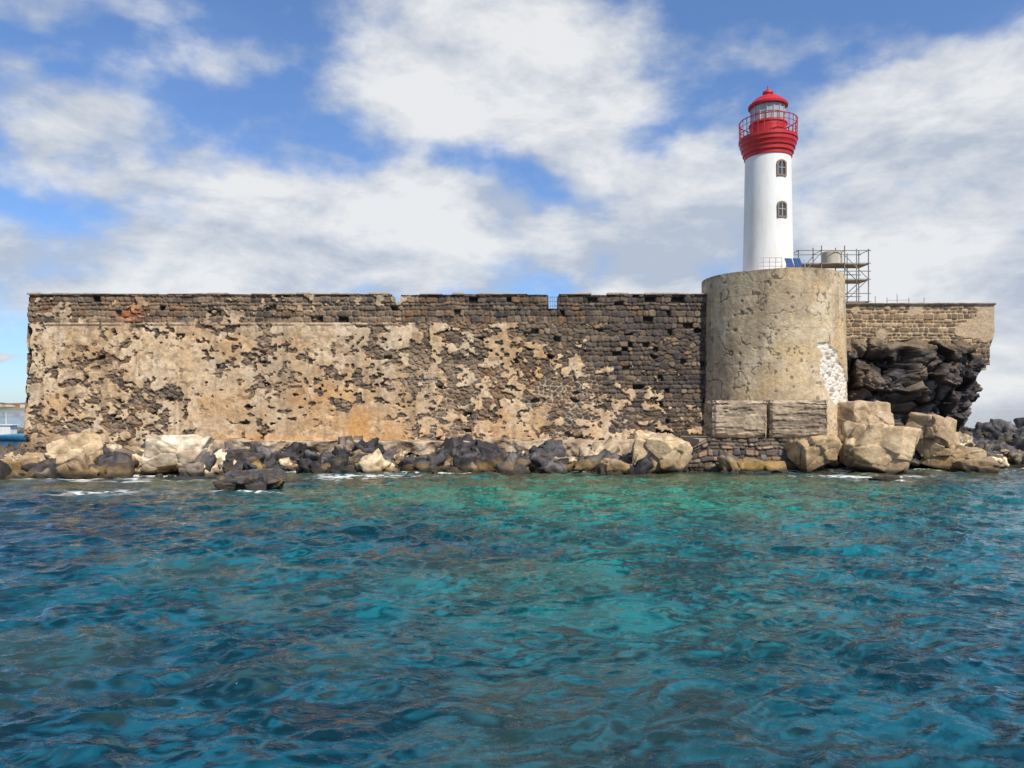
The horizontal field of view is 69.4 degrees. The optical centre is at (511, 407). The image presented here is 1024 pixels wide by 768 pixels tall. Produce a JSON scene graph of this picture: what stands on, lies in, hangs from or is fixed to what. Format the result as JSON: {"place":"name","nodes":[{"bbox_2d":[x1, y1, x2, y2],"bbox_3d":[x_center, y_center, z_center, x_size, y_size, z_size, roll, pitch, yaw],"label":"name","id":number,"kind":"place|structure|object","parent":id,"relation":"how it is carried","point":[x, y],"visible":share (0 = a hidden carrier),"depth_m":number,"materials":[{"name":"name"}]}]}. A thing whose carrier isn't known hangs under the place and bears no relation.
{"place":"outdoors","nodes":[
{"label":"outdoors","id":0,"kind":"place"},
{"bbox_2d":[0,402,24,409],"bbox_3d":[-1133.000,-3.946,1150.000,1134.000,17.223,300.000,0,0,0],"label":"coast hills","id":1,"kind":"structure","parent":0,"point":[11,408],"depth_m":1008.75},
{"bbox_2d":[0,403,24,407],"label":"coastal village","id":2,"kind":"object","parent":1,"relation":"on","point":[20,405],"visible":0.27,"depth_m":1045.03,"materials":[{"name":"tile"}]},
{"bbox_2d":[0,408,1023,767],"bbox_3d":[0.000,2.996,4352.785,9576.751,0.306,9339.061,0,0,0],"label":"sea water","id":3,"kind":"structure","parent":0,"point":[834,618],"depth_m":10.44,"materials":[{"name":"teal liquid"}]},
{"bbox_2d":[0,424,25,440],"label":"fishing boat","id":4,"kind":"object","parent":3,"relation":"on","point":[8,432],"visible":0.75,"depth_m":67.41,"materials":[{"name":"blue paint"}]},
{"bbox_2d":[17,427,23,433],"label":"breakwater","id":5,"kind":"object","parent":4,"relation":"attached to","point":[20,430],"visible":0.08,"depth_m":70.29,"materials":[{"name":"grey stone"}]},
{"bbox_2d":[213,466,286,490],"bbox_3d":[-9.604,2.800,27.600,2.723,1.200,2.254,0,0,0],"label":"basalt rock","id":6,"kind":"object","parent":3,"relation":"in","point":[265,479],"visible":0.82,"depth_m":26.97,"materials":[{"name":"grey stone"}]},
{"bbox_2d":[868,475,902,480],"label":"basalt rock","id":7,"kind":"object","parent":3,"relation":"in","point":[886,478],"visible":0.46,"depth_m":30.67,"materials":[{"name":"grey stone"}]},
{"bbox_2d":[967,417,1023,440],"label":"reef rocks","id":8,"kind":"object","parent":3,"relation":"in","point":[1000,429],"visible":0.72,"depth_m":68.48,"materials":[{"name":"grey stone"}]},
{"bbox_2d":[0,442,1023,467],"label":"rocky shore","id":9,"kind":"structure","parent":0,"point":[17,450],"depth_m":38.31,"materials":[{"name":"brown stone"}]},
{"bbox_2d":[18,452,44,463],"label":"limestone boulder","id":10,"kind":"object","parent":9,"relation":"on","point":[27,457],"visible":0.28,"depth_m":33.32,"materials":[{"name":"beige stone"}]},
{"bbox_2d":[126,445,144,467],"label":"limestone boulder","id":11,"kind":"object","parent":9,"relation":"on","point":[132,448],"visible":0.09,"depth_m":34.38,"materials":[{"name":"beige stone"}]},
{"bbox_2d":[141,434,214,475],"bbox_3d":[-15.256,2.190,33.600,3.178,2.019,2.637,0,0,0],"label":"limestone boulder","id":12,"kind":"object","parent":9,"relation":"on","point":[165,454],"visible":0.84,"depth_m":32.57,"materials":[{"name":"beige stone"}]},
{"bbox_2d":[20,294,706,451],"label":"fortress wall","id":13,"kind":"structure","parent":9,"relation":"on","point":[126,370],"depth_m":39.82,"materials":[{"name":"beige stone"}]},
{"bbox_2d":[27,292,706,294],"bbox_3d":[-7.475,-6.172,40.436,37.350,0.113,1.168,0,0,0],"label":"coping","id":14,"kind":"object","parent":13,"relation":"on","point":[39,293],"visible":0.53,"depth_m":39.89,"materials":[{"name":"stone"}]},
{"bbox_2d":[0,434,767,479],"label":"shore rocks","id":15,"kind":"object","parent":9,"relation":"on","point":[347,454],"visible":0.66,"depth_m":34.37,"materials":[{"name":"grey stone"}]},
{"bbox_2d":[0,459,23,468],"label":"limestone boulder","id":16,"kind":"object","parent":15,"relation":"on","point":[14,464],"visible":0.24,"depth_m":32.04,"materials":[{"name":"beige stone"}]},
{"bbox_2d":[43,431,103,463],"bbox_3d":[-19.815,2.169,33.352,2.259,2.262,1.991,0,0,-38],"label":"limestone boulder","id":17,"kind":"object","parent":15,"relation":"on","point":[81,445],"visible":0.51,"depth_m":32.79,"materials":[{"name":"beige stone"}]},
{"bbox_2d":[178,462,203,476],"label":"limestone boulder","id":18,"kind":"object","parent":15,"relation":"on","point":[191,469],"visible":0.66,"depth_m":32.61,"materials":[{"name":"beige stone"}]},
{"bbox_2d":[223,449,266,469],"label":"basalt rock","id":19,"kind":"object","parent":15,"relation":"on","point":[256,459],"visible":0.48,"depth_m":33.67,"materials":[{"name":"grey stone"}]},
{"bbox_2d":[595,458,629,474],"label":"limestone boulder","id":20,"kind":"object","parent":15,"relation":"on","point":[612,466],"visible":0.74,"depth_m":33.57,"materials":[{"name":"beige stone"}]},
{"bbox_2d":[632,430,692,473],"bbox_3d":[6.971,2.116,34.664,2.809,2.168,2.101,0,0,18],"label":"limestone boulder","id":21,"kind":"object","parent":15,"relation":"on","point":[670,452],"visible":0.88,"depth_m":33.98,"materials":[{"name":"beige stone"}]},
{"bbox_2d":[736,457,788,472],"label":"limestone boulder","id":22,"kind":"object","parent":15,"relation":"on","point":[745,464],"visible":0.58,"depth_m":34.15,"materials":[{"name":"beige stone"}]},
{"bbox_2d":[213,438,633,454],"bbox_3d":[-2.775,2.018,38.957,26.450,0.897,2.055,0,0,0],"label":"wall footing ledge","id":23,"kind":"object","parent":9,"relation":"on","point":[423,446],"depth_m":38.21,"materials":[{"name":"beige stone"}]},
{"bbox_2d":[680,436,823,471],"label":"stone quay","id":24,"kind":"structure","parent":9,"relation":"on","point":[707,450],"depth_m":35.31,"materials":[{"name":"stone"},{"name":"mortar"}]},
{"bbox_2d":[704,400,766,436],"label":"masonry block","id":25,"kind":"structure","parent":24,"relation":"on","point":[735,418],"depth_m":35.94,"materials":[{"name":"beige stone"}]},
{"bbox_2d":[766,400,827,436],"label":"masonry block","id":26,"kind":"structure","parent":24,"relation":"on","point":[796,418],"depth_m":36.03,"materials":[{"name":"beige stone"}]},
{"bbox_2d":[701,267,847,446],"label":"round bastion tower","id":27,"kind":"structure","parent":9,"relation":"on","point":[776,334],"depth_m":37.18,"materials":[{"name":"concrete"}]},
{"bbox_2d":[738,86,797,270],"bbox_3d":[14.180,-12.276,41.000,3.129,11.152,3.129,0,0,0],"label":"lighthouse","id":28,"kind":"object","parent":27,"relation":"on","point":[767,144],"visible":0.92,"depth_m":39.96,"materials":[{"name":"white paint"}]},
{"bbox_2d":[779,161,784,173],"bbox_3d":[14.503,-12.932,39.796,0.386,0.710,0.104,0,0,0],"label":"window pane","id":29,"kind":"structure","parent":28,"relation":"in","point":[783,164],"depth_m":39.81,"materials":[{"name":"grey glass"}]},
{"bbox_2d":[779,203,784,215],"bbox_3d":[14.513,-10.688,39.759,0.400,0.710,0.001,0,0,-15],"label":"window pane","id":30,"kind":"structure","parent":28,"relation":"in","point":[780,205],"depth_m":39.75,"materials":[{"name":"grey glass"}]},
{"bbox_2d":[757,257,794,269],"bbox_3d":[14.130,-7.279,38.752,2.696,1.158,0.312,0,0,-12],"label":"terrace railing","id":31,"kind":"object","parent":27,"relation":"on","point":[769,261],"visible":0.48,"depth_m":38.58,"materials":[{"name":"white metal"}]},
{"bbox_2d":[784,258,802,266],"bbox_3d":[14.555,-7.233,38.220,0.861,1.068,0.423,0,0,0],"label":"solar panel","id":32,"kind":"object","parent":27,"relation":"on","point":[789,262],"visible":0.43,"depth_m":38.24,"materials":[{"name":"blue glass"}]},
{"bbox_2d":[783,434,842,472],"bbox_3d":[14.241,2.167,35.070,2.403,1.867,1.824,0,0,-16],"label":"limestone boulder","id":33,"kind":"object","parent":9,"relation":"on","point":[810,454],"visible":1,"depth_m":34.51,"materials":[{"name":"beige stone"}]},
{"bbox_2d":[839,421,920,474],"bbox_3d":[17.383,1.956,34.785,3.536,2.689,2.555,0,0,17],"label":"limestone boulder","id":34,"kind":"object","parent":9,"relation":"on","point":[878,447],"visible":0.89,"depth_m":33.81,"materials":[{"name":"beige stone"}]},
{"bbox_2d":[824,431,1023,468],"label":"shore rocks","id":35,"kind":"object","parent":9,"relation":"on","point":[1002,453],"visible":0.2,"depth_m":38.16,"materials":[{"name":"grey stone"}]},
{"bbox_2d":[837,400,894,442],"bbox_3d":[17.465,0.698,37.300,2.974,2.203,2.413,0,0,0],"label":"limestone boulder","id":36,"kind":"object","parent":35,"relation":"on","point":[858,411],"visible":0.54,"depth_m":36.64,"materials":[{"name":"beige stone"}]},
{"bbox_2d":[905,412,960,459],"bbox_3d":[21.153,1.500,37.116,2.417,2.599,2.365,0,0,-28],"label":"limestone boulder","id":37,"kind":"object","parent":9,"relation":"on","point":[939,433],"visible":0.75,"depth_m":36.34,"materials":[{"name":"beige stone"}]},
{"bbox_2d":[920,444,986,469],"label":"limestone boulder","id":38,"kind":"object","parent":9,"relation":"on","point":[944,458],"visible":0.63,"depth_m":35.78,"materials":[{"name":"beige stone"}]},
{"bbox_2d":[950,456,1000,472],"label":"limestone boulder","id":39,"kind":"object","parent":9,"relation":"on","point":[988,464],"visible":0.72,"depth_m":34.07,"materials":[{"name":"beige stone"}]},
{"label":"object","id":40,"kind":"object","parent":9,"relation":"on","visible":0},
{"bbox_2d":[548,296,557,308],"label":"embrasure railing","id":41,"kind":"object","parent":40,"relation":"on","point":[550,301],"visible":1,"depth_m":40.29,"materials":[{"name":"metal"}]},
{"bbox_2d":[0,0,1023,407],"label":"sky","id":42,"kind":"structure","parent":0,"point":[397,148],"materials":[{"name":"blue"}]},
{"bbox_2d":[847,337,984,439],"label":"basalt cliff","id":43,"kind":"structure","parent":0,"point":[922,376],"depth_m":42.30,"materials":[{"name":"black stone"}]},
{"bbox_2d":[846,303,995,364],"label":"fortress wall","id":44,"kind":"structure","parent":43,"relation":"on","point":[972,324],"depth_m":42.95,"materials":[{"name":"beige stone"}]},
{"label":"rampart","id":45,"kind":"object","parent":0,"visible":0},
{"bbox_2d":[793,246,870,302],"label":"scaffolding","id":46,"kind":"object","parent":45,"relation":"on","point":[856,265],"visible":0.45,"depth_m":46.55,"materials":[{"name":"metal"}]},
{"bbox_2d":[822,251,841,262],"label":"water tank","id":47,"kind":"object","parent":46,"relation":"on","point":[831,256],"visible":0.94,"depth_m":46.67,"materials":[{"name":"white plastic"}]}
]}

